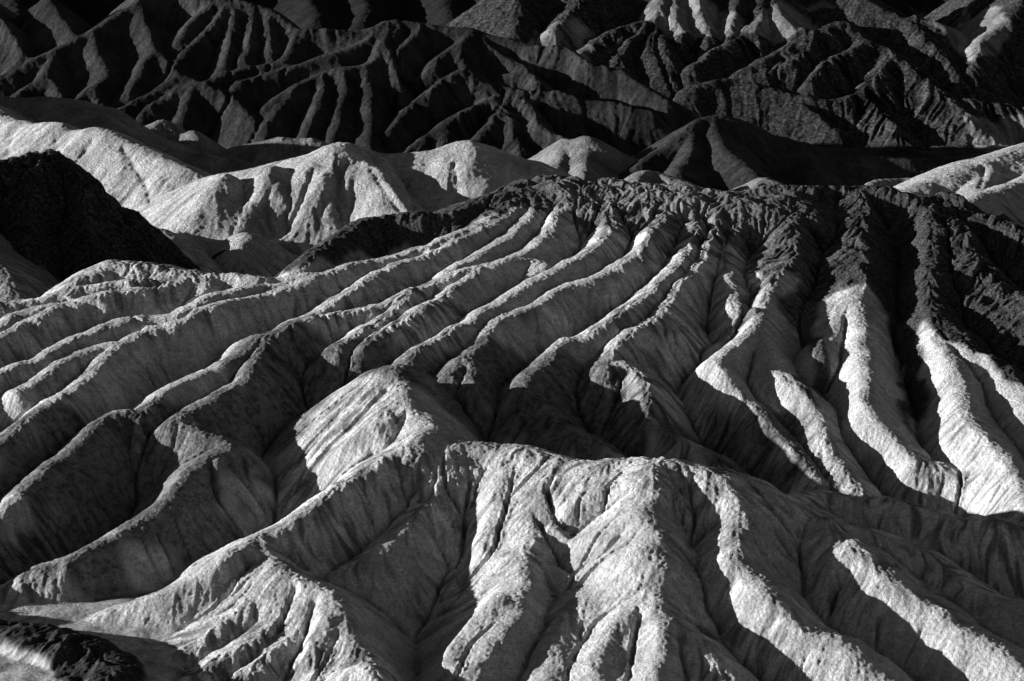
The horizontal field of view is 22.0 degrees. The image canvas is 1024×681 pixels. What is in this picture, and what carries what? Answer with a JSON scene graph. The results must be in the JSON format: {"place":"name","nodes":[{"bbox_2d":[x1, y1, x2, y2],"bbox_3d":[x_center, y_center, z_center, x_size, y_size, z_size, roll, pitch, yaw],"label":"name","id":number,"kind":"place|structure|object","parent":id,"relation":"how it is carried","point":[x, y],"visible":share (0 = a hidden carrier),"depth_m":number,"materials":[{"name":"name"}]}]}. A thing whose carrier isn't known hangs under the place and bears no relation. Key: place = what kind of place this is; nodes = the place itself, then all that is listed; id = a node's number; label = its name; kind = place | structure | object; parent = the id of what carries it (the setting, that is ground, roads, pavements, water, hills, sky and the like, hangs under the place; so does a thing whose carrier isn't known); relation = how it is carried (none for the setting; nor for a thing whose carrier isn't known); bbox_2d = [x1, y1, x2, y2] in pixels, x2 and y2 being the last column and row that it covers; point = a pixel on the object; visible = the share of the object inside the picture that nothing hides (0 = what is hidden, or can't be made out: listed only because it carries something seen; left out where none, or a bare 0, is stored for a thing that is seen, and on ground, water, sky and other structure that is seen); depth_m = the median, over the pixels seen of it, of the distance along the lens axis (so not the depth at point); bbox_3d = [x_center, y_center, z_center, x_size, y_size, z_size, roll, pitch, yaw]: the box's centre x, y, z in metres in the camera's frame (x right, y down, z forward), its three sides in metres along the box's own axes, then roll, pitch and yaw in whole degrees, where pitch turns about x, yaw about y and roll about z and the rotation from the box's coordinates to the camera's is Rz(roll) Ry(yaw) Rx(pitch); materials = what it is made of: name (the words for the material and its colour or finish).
{"place":"outdoors","nodes":[
{"label":"outdoors","id":0,"kind":"place"},
{"bbox_2d":[0,232,60,300],"bbox_3d":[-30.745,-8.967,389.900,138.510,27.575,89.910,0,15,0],"label":"hills","id":1,"kind":"structure","parent":0,"point":[22,278],"depth_m":360.62,"materials":[{"name":"grey stone"}]},
{"bbox_2d":[0,619,148,680],"bbox_3d":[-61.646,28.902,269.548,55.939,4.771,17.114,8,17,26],"label":"dark mound","id":2,"kind":"object","parent":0,"point":[69,654],"visible":1,"depth_m":263.66,"materials":[{"name":"black stone"}]},
{"bbox_2d":[0,578,188,680],"bbox_3d":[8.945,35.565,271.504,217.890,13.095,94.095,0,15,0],"label":"ground","id":3,"kind":"structure","parent":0,"point":[150,646],"depth_m":272.10,"materials":[{"name":"grey soil"}]},
{"bbox_2d":[0,148,202,281],"bbox_3d":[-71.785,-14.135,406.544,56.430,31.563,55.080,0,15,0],"label":"black knoll","id":4,"kind":"structure","parent":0,"point":[62,217],"depth_m":398.59,"materials":[{"name":"black stone"}]},
{"bbox_2d":[0,105,211,207],"bbox_3d":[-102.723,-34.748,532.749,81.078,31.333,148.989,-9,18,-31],"label":"pale ridge","id":5,"kind":"structure","parent":0,"point":[126,171],"depth_m":492.22,"materials":[{"name":"stone"}]},
{"bbox_2d":[161,230,299,276],"bbox_3d":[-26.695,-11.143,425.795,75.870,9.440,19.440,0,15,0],"label":"pale hill","id":6,"kind":"structure","parent":0,"point":[252,255],"depth_m":429.33,"materials":[{"name":"stone"}]},
{"bbox_2d":[129,140,571,256],"bbox_3d":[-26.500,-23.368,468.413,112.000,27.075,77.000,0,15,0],"label":"pale hill","id":7,"kind":"structure","parent":0,"point":[300,205],"depth_m":447.76,"materials":[{"name":"stone"}]},
{"bbox_2d":[0,0,701,158],"bbox_3d":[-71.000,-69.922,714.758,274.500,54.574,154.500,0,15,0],"label":"mountain","id":8,"kind":"structure","parent":0,"point":[226,74],"depth_m":675.75,"materials":[{"name":"stone"}]},
{"bbox_2d":[0,96,913,190],"bbox_3d":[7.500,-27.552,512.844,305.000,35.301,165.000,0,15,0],"label":"hills","id":9,"kind":"structure","parent":0,"point":[587,158],"depth_m":538.38,"materials":[{"name":"grey stone"}]},
{"bbox_2d":[0,0,948,30],"bbox_3d":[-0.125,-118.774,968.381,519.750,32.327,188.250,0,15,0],"label":"mountain","id":10,"kind":"structure","parent":0,"point":[351,15],"depth_m":942.02,"materials":[{"name":"black stone"}]},
{"bbox_2d":[0,203,1023,596],"bbox_3d":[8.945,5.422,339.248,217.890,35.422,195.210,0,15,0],"label":"fluted hillside","id":11,"kind":"structure","parent":0,"point":[150,413],"depth_m":319.83,"materials":[{"name":"stone"}]},
{"bbox_2d":[275,175,1023,427],"bbox_3d":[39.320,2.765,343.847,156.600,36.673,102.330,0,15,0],"label":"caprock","id":12,"kind":"structure","parent":11,"relation":"on","point":[948,266],"depth_m":352.83,"materials":[{"name":"stone"}]},
{"bbox_2d":[86,364,1023,680],"bbox_3d":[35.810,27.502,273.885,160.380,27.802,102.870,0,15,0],"label":"foreground hill","id":13,"kind":"structure","parent":0,"point":[420,526],"depth_m":277.50,"materials":[{"name":"stone"}]},
{"bbox_2d":[446,0,1023,165],"bbox_3d":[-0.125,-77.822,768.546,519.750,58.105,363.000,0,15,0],"label":"rugged mountain","id":14,"kind":"structure","parent":0,"point":[942,85],"depth_m":788.22,"materials":[{"name":"stone"}]},
{"bbox_2d":[618,115,939,190],"bbox_3d":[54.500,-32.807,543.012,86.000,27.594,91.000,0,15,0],"label":"dark hill","id":15,"kind":"structure","parent":0,"point":[723,152],"depth_m":529.98,"materials":[{"name":"stone"}]},
{"bbox_2d":[894,143,1023,197],"bbox_3d":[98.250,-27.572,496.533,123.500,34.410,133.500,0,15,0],"label":"smooth hill","id":16,"kind":"structure","parent":0,"point":[979,173],"depth_m":444.01,"materials":[{"name":"stone"}]},
{"bbox_2d":[964,182,1023,226],"bbox_3d":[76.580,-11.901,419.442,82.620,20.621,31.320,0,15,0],"label":"smooth hill","id":17,"kind":"structure","parent":0,"point":[1007,199],"depth_m":424.51,"materials":[{"name":"stone"}]}
]}

